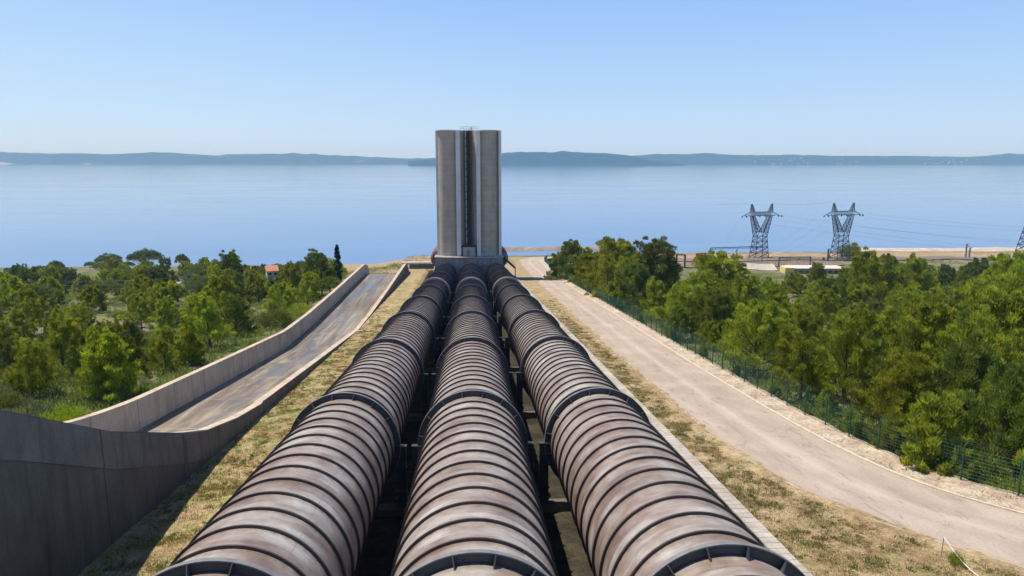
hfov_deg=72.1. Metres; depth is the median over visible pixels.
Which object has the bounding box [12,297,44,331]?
pine tree
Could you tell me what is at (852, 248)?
oak tree
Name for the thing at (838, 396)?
undergrowth
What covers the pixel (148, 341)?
oak tree
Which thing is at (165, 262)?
pine tree
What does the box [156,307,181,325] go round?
oak tree
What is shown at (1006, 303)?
pine tree
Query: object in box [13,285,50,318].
pine tree
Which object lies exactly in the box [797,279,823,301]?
pine tree
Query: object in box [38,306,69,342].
pine tree
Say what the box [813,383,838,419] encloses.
pine tree
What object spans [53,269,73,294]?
pine tree
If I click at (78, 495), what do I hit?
spillway chute
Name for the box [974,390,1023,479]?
pine tree
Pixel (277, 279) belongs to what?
pine tree
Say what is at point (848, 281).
pine tree
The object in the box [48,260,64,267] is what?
umbrella pine
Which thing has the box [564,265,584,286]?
pine tree
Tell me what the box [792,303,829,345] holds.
pine tree
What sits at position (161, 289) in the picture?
pine tree
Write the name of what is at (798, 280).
pine tree
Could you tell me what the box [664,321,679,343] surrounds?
young pine
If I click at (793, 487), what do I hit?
loose stones
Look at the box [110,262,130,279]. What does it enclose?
pine tree
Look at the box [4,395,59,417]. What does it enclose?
shrub
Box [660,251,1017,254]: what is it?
shore path
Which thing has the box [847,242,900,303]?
pine tree
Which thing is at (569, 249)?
pine tree
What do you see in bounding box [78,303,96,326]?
pine tree
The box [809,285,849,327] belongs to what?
pine tree
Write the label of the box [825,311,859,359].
pine tree
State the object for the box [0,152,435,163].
hills
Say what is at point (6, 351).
pine tree
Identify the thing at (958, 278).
pine tree
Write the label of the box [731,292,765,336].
pine tree
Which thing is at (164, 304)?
pine tree
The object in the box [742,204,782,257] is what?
power pylon
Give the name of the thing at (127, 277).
pine tree
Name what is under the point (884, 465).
kerb
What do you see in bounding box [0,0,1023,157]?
sky
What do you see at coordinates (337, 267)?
cypress tree
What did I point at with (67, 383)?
undergrowth
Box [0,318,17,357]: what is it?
pine tree
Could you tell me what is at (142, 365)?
young pine
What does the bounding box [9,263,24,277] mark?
pine tree
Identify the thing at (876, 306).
pine tree
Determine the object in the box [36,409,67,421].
shrub
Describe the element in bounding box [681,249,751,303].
pine tree
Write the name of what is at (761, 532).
slab wall
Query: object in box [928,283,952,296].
pine tree
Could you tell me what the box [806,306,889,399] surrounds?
pine tree
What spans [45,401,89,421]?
shrub
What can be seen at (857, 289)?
pine tree
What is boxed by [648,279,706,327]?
pine tree
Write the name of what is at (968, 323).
pine tree
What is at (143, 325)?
dirt track
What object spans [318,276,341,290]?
umbrella pine
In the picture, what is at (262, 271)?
umbrella pine
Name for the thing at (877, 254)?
yard ground
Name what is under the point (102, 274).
pine tree
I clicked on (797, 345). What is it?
pine tree
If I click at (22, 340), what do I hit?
pine tree
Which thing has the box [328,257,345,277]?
pine tree
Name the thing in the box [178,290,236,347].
pine tree
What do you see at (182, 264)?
pine tree
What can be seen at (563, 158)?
headland
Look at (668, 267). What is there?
pine tree
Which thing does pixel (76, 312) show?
pine tree
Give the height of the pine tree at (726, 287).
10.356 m
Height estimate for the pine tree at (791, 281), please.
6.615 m
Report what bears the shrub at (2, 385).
on the ground at (953, 263)
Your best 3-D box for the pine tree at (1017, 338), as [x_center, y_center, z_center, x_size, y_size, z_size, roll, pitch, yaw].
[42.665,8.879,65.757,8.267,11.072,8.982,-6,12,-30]
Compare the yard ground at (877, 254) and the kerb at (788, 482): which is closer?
the kerb at (788, 482)
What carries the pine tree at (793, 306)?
on the ground at (953, 263)
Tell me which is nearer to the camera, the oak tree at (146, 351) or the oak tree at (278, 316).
the oak tree at (146, 351)
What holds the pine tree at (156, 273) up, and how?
on the ground at (953, 263)
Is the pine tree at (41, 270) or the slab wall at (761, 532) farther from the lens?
the pine tree at (41, 270)
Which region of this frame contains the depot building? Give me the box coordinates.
[780,265,840,273]
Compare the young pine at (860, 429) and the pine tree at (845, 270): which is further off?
the pine tree at (845, 270)
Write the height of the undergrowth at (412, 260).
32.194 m
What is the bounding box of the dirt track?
[95,308,252,328]
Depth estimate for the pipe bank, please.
200.01 m
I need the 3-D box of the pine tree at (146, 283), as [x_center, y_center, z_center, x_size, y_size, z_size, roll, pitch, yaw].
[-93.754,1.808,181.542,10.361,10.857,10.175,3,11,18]
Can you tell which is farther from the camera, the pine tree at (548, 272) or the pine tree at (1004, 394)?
the pine tree at (548, 272)
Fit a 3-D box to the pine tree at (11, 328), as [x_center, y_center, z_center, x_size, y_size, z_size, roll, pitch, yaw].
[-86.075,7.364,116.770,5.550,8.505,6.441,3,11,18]
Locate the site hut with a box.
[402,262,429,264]
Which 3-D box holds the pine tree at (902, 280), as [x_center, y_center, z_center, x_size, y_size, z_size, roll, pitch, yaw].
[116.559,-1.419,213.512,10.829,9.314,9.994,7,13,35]
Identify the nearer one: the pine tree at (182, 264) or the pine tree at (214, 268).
the pine tree at (214, 268)
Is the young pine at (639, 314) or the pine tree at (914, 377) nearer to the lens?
the pine tree at (914, 377)
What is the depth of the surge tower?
207.12 m
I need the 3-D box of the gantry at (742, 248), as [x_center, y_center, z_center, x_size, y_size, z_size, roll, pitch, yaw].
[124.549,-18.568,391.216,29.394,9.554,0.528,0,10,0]
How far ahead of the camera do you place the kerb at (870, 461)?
46.96 m
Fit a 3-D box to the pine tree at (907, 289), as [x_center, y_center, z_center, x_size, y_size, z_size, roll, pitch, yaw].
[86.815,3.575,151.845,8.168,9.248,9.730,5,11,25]
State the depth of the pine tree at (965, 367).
54.36 m
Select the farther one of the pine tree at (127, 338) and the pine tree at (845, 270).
the pine tree at (845, 270)
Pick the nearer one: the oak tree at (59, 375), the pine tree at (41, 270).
the oak tree at (59, 375)
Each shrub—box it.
[0,382,12,392]
[0,386,11,396]
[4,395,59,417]
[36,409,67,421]
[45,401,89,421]
[90,383,137,401]
[136,374,151,385]
[251,329,265,334]
[286,302,314,314]
[946,551,966,567]
[982,474,1023,497]
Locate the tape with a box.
[944,537,977,575]
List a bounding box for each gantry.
[676,254,685,267]
[710,246,762,261]
[778,256,810,266]
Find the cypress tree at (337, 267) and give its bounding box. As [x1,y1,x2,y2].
[333,244,342,279]
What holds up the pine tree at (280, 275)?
on the ground at (953, 263)
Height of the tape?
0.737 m
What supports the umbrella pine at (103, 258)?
on the ground at (953, 263)
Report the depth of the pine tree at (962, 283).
149.66 m
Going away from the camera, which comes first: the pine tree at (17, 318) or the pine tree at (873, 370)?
the pine tree at (873, 370)
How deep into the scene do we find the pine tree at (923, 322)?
71.32 m
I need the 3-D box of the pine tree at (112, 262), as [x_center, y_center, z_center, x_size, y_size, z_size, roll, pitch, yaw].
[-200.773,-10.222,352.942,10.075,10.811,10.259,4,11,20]
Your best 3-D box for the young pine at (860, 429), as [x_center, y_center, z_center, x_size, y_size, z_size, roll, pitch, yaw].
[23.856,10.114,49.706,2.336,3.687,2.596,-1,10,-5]
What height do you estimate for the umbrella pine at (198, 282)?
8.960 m
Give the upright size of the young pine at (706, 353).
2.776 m
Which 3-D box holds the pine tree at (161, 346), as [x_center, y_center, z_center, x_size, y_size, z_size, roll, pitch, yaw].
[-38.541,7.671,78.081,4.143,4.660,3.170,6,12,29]
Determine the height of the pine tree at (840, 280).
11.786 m
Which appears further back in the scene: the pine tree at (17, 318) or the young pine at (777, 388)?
the pine tree at (17, 318)
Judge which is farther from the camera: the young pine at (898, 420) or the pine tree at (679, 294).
the pine tree at (679, 294)
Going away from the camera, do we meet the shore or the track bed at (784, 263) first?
the track bed at (784, 263)
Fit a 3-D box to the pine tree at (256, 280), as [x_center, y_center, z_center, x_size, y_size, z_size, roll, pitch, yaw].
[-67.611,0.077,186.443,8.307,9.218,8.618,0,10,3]
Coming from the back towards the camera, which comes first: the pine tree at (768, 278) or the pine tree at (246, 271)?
the pine tree at (768, 278)
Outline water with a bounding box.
[0,164,1023,266]
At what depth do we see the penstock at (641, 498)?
29.60 m
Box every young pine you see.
[74,325,150,403]
[135,358,151,377]
[171,315,206,364]
[608,290,625,312]
[636,313,645,323]
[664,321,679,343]
[696,344,710,359]
[733,364,740,376]
[770,382,784,399]
[837,410,869,440]
[870,409,910,457]
[899,386,976,476]
[937,436,981,483]
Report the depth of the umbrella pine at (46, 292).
169.71 m
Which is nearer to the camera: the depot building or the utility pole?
the utility pole
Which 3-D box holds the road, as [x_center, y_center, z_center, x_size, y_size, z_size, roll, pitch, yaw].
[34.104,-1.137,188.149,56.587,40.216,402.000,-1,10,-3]
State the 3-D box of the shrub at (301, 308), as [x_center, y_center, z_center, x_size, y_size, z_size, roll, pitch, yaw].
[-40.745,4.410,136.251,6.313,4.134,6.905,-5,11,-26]
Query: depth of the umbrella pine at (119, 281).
226.81 m
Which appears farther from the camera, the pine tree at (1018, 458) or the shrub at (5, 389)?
the shrub at (5, 389)
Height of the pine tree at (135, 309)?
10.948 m
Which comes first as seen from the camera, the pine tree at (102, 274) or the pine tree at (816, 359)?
the pine tree at (816, 359)
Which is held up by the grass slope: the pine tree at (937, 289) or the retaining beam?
the retaining beam
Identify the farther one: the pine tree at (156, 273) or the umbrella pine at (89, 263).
the umbrella pine at (89, 263)
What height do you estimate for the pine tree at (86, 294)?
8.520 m
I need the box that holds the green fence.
[544,255,1023,495]
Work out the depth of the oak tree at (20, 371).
68.40 m
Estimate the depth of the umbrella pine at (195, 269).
273.35 m
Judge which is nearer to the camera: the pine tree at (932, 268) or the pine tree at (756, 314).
the pine tree at (756, 314)
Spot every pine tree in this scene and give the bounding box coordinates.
[0,271,8,281]
[0,274,28,311]
[0,307,16,340]
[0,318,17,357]
[0,336,18,368]
[3,340,60,396]
[6,307,38,340]
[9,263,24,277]
[10,337,39,365]
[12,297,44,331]
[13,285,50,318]
[16,263,41,284]
[31,268,46,283]
[37,275,72,308]
[38,301,89,347]
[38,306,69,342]
[38,316,88,375]
[43,265,55,276]
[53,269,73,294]
[64,267,80,287]
[67,274,92,298]
[77,277,105,298]
[77,283,109,312]
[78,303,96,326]
[89,319,105,333]
[94,268,110,282]
[102,257,119,269]
[102,318,129,347]
[107,331,147,364]
[108,269,123,280]
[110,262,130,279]
[113,273,138,295]
[117,279,137,302]
[118,286,158,330]
[121,318,147,347]
[130,265,148,283]
[130,274,157,310]
[139,260,160,268]
[145,280,181,312]
[146,295,180,334]
[146,338,182,371]
[148,266,170,283]
[154,327,176,347]
[156,256,171,268]
[162,268,179,280]
[174,261,190,276]
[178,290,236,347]
[188,273,201,293]
[196,257,208,263]
[200,262,213,268]
[202,268,254,330]
[204,264,218,275]
[204,281,219,306]
[216,249,242,277]
[217,267,255,301]
[217,285,254,318]
[217,294,259,336]
[243,268,264,299]
[244,272,269,302]
[262,277,300,310]
[268,302,278,314]
[270,264,300,285]
[274,268,293,283]
[279,261,302,296]
[292,269,324,303]
[303,248,340,293]
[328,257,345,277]
[543,251,565,277]
[545,239,582,279]
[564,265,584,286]
[568,246,602,289]
[582,236,663,296]
[584,251,641,301]
[613,260,663,313]
[631,235,682,296]
[639,275,670,320]
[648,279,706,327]
[663,304,695,339]
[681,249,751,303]
[685,273,722,328]
[691,288,741,341]
[694,316,721,348]
[701,280,736,332]
[708,293,800,376]
[720,327,744,364]
[731,273,767,305]
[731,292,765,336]
[749,300,795,360]
[758,279,792,303]
[762,276,771,282]
[764,280,789,317]
[766,318,835,410]
[772,293,823,336]
[776,338,818,386]
[781,274,799,290]
[786,271,813,297]
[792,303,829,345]
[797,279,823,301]
[804,272,856,314]
[806,262,826,286]
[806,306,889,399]
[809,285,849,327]
[811,326,857,383]
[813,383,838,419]
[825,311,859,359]
[836,267,850,285]
[842,283,873,311]
[842,351,965,451]
[845,276,859,293]
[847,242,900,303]
[848,348,914,437]
[850,281,957,397]
[861,299,887,344]
[872,280,895,301]
[884,287,917,319]
[888,269,909,287]
[889,265,900,271]
[894,252,939,291]
[895,284,921,313]
[913,331,999,438]
[916,295,1019,440]
[920,291,949,311]
[921,295,973,361]
[927,271,956,293]
[928,265,935,271]
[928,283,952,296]
[936,264,957,283]
[937,273,1023,358]
[945,283,972,304]
[947,352,1023,484]
[951,270,964,283]
[951,328,1023,380]
[952,274,976,305]
[954,257,991,284]
[956,265,973,274]
[958,374,997,469]
[972,352,1023,402]
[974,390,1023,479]
[975,250,1023,296]
[1011,448,1023,478]
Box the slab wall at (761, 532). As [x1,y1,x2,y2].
[512,274,812,575]
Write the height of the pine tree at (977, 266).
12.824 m
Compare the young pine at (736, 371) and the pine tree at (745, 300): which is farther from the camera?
the pine tree at (745, 300)
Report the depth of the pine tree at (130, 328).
101.57 m
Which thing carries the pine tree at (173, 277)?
on the ground at (953, 263)
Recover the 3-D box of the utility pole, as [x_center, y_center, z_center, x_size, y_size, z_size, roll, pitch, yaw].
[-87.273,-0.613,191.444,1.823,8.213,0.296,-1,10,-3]
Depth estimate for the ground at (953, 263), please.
190.89 m
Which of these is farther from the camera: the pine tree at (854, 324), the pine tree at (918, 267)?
the pine tree at (918, 267)
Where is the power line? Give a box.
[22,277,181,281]
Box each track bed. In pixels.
[675,256,1013,261]
[678,261,844,267]
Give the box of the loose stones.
[564,316,1020,575]
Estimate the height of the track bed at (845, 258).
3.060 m
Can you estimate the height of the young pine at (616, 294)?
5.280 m
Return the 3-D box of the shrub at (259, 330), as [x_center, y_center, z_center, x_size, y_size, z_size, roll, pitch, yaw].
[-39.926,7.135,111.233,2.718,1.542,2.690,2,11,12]
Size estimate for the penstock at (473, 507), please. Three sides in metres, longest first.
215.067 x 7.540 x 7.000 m
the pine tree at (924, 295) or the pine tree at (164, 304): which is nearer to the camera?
the pine tree at (924, 295)
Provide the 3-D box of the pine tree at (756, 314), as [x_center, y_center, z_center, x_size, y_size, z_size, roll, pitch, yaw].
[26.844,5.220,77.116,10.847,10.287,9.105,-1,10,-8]
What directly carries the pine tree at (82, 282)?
on the ground at (953, 263)
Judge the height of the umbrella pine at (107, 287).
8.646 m
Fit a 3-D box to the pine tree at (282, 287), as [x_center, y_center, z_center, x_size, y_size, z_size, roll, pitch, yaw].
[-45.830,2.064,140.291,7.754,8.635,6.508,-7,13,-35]
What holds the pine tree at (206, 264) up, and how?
on the ground at (953, 263)
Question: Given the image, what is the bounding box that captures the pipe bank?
[422,270,432,282]
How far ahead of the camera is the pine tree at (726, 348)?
84.48 m
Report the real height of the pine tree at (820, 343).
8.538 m
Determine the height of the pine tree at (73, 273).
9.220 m
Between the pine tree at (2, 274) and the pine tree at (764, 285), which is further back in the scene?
the pine tree at (2, 274)
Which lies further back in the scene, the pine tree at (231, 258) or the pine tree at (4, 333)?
the pine tree at (231, 258)
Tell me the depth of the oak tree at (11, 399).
62.43 m
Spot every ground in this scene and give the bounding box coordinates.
[0,246,996,443]
[343,256,434,279]
[673,253,1013,258]
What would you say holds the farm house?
on the ground at (953, 263)
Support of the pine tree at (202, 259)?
on the ground at (953, 263)
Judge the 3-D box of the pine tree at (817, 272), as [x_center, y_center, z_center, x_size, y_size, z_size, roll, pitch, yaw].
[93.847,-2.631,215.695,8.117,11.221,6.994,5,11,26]
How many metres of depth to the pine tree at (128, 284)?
219.18 m
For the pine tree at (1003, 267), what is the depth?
121.11 m
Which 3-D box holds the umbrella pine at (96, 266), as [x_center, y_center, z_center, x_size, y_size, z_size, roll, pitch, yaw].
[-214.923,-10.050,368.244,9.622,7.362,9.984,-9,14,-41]
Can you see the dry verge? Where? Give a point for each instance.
(526, 279)
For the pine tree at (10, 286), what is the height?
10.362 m
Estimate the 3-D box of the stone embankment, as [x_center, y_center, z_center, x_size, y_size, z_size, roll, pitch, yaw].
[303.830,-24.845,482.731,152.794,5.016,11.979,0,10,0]
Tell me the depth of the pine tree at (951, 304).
96.32 m
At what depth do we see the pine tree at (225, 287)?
120.13 m
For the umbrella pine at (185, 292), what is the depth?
181.43 m
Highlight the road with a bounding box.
[520,257,1023,566]
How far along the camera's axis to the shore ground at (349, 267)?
437.64 m
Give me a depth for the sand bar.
573.47 m
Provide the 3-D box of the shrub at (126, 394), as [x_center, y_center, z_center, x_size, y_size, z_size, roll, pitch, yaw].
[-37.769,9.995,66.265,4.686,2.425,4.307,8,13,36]
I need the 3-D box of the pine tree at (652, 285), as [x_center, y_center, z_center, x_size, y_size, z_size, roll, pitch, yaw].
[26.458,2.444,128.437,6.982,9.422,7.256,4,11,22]
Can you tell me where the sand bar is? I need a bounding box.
[504,246,605,250]
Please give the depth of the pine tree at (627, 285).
142.61 m
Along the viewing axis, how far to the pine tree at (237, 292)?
142.84 m
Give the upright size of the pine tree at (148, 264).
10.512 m
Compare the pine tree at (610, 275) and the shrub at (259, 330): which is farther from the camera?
the pine tree at (610, 275)
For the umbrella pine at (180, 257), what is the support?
on the ground at (953, 263)
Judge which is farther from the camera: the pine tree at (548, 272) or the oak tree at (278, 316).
the pine tree at (548, 272)
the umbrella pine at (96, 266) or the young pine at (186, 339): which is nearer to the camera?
the young pine at (186, 339)
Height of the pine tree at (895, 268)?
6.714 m
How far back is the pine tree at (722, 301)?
99.52 m
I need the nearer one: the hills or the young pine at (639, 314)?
the young pine at (639, 314)
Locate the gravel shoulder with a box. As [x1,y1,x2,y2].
[540,258,1023,511]
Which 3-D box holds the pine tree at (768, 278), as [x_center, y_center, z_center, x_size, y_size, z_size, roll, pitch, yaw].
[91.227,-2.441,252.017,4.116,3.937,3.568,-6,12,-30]
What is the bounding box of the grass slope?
[79,269,431,575]
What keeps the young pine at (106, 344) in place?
on the ground at (953, 263)
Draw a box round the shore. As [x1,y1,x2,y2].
[633,153,1023,164]
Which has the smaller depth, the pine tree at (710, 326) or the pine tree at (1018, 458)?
the pine tree at (1018, 458)
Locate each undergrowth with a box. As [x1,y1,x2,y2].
[0,263,401,416]
[378,253,551,273]
[589,270,1023,490]
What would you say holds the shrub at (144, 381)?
on the ground at (953, 263)
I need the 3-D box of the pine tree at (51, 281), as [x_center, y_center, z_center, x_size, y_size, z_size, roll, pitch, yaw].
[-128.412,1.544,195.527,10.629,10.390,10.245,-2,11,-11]
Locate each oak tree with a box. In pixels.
[0,363,35,386]
[0,365,58,393]
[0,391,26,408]
[37,361,71,386]
[110,310,124,319]
[127,346,160,364]
[142,336,156,346]
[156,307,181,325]
[255,306,294,329]
[257,273,274,290]
[836,242,861,255]
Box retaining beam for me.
[409,264,433,268]
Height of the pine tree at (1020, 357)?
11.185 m
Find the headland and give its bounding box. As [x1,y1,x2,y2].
[408,151,683,165]
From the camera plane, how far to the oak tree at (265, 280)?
225.59 m
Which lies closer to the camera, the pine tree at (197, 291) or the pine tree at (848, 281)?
the pine tree at (848, 281)
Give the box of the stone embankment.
[841,247,1023,251]
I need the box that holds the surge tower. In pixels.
[431,126,515,278]
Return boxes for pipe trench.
[356,290,593,575]
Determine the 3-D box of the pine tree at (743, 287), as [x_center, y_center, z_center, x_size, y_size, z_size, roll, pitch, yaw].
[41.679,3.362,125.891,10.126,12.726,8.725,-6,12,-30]
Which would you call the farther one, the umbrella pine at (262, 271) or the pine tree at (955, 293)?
the umbrella pine at (262, 271)
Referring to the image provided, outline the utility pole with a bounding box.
[189,271,192,296]
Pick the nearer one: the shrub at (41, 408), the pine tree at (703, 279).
the shrub at (41, 408)
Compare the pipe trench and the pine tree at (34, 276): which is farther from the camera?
the pine tree at (34, 276)
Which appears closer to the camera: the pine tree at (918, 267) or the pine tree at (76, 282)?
the pine tree at (918, 267)
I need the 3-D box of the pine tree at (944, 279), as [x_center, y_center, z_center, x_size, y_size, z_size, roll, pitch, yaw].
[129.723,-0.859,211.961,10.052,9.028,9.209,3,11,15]
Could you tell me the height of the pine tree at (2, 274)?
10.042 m
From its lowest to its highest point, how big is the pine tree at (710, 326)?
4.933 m
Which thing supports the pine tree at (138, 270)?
on the ground at (953, 263)
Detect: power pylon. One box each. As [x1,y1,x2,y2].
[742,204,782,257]
[823,203,863,259]
[1012,228,1023,257]
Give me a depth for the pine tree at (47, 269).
309.44 m
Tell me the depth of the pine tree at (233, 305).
110.32 m
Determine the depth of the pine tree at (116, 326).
95.68 m
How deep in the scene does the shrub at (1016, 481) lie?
38.24 m
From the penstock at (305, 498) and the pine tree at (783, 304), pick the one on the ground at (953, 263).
the pine tree at (783, 304)
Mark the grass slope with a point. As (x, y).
(406, 287)
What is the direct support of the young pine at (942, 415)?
on the ground at (953, 263)
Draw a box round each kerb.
[519,257,1023,568]
[543,258,1023,514]
[749,395,1015,509]
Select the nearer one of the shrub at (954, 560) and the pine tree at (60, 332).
the shrub at (954, 560)
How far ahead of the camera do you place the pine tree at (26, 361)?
65.50 m
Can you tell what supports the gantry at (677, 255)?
on the ground at (953, 263)
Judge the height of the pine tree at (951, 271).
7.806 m
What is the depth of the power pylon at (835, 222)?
400.88 m
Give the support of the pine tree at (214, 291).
on the ground at (953, 263)
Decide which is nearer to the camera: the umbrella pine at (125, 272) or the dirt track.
the dirt track
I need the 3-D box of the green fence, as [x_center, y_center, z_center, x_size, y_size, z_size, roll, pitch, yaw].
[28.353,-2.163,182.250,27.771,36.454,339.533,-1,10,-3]
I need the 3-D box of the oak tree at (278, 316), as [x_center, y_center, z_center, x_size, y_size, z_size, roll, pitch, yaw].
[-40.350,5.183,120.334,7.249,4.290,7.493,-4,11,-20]
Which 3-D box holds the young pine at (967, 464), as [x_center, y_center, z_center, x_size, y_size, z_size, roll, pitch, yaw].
[25.776,10.584,40.746,2.808,4.093,2.886,3,11,16]
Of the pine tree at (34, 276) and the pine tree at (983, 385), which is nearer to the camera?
the pine tree at (983, 385)
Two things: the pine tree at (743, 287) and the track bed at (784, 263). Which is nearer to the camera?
the pine tree at (743, 287)
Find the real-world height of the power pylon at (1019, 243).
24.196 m
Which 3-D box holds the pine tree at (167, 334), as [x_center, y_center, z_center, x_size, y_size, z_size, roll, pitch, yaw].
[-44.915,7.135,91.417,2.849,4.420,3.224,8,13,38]
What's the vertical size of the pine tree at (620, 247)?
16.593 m
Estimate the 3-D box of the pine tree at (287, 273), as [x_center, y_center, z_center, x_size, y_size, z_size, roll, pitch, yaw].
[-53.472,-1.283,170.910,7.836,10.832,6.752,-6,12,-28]
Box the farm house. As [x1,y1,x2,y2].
[264,265,278,280]
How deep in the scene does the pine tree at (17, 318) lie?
136.37 m
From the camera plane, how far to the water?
1062.26 m
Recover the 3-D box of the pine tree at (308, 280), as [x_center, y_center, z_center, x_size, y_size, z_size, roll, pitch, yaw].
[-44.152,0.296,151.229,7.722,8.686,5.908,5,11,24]
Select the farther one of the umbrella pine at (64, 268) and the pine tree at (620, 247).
the umbrella pine at (64, 268)
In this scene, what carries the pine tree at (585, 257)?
on the ground at (953, 263)
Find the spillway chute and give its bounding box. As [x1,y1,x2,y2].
[0,264,408,575]
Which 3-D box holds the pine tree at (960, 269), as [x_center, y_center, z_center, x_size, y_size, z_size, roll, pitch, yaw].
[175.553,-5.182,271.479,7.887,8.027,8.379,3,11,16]
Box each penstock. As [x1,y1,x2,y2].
[153,263,457,575]
[391,263,558,575]
[484,263,804,575]
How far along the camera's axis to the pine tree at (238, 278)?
178.88 m
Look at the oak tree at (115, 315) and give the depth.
164.88 m
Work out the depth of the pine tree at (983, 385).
49.93 m
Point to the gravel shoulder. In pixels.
(949, 483)
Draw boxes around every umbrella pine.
[13,284,66,311]
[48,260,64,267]
[55,266,69,272]
[80,279,122,294]
[83,261,94,267]
[90,262,109,270]
[94,253,122,263]
[106,268,131,279]
[112,279,124,294]
[124,261,135,266]
[125,248,163,263]
[165,285,191,300]
[174,253,190,262]
[177,265,205,279]
[182,275,208,291]
[256,267,265,274]
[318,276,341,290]
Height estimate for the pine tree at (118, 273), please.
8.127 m
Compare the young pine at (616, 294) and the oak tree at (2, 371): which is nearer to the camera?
the oak tree at (2, 371)
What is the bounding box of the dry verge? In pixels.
[505,257,1023,575]
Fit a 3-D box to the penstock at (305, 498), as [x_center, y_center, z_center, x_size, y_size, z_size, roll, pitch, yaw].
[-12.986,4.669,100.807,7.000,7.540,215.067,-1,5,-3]
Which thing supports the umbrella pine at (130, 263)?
on the ground at (953, 263)
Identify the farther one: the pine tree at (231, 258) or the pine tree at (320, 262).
the pine tree at (231, 258)
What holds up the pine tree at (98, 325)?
on the ground at (953, 263)
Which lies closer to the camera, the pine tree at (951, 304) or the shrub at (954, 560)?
the shrub at (954, 560)
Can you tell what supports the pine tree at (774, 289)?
on the ground at (953, 263)
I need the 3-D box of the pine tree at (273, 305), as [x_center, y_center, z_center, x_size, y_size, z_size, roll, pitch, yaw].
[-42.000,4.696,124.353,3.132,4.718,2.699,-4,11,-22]
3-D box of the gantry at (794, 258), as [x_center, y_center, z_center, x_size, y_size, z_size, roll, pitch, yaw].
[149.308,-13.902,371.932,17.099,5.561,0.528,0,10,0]
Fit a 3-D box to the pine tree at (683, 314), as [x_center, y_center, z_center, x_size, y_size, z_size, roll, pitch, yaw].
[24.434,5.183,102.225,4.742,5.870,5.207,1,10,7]
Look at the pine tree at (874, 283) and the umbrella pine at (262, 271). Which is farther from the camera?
the umbrella pine at (262, 271)
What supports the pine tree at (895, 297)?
on the ground at (953, 263)

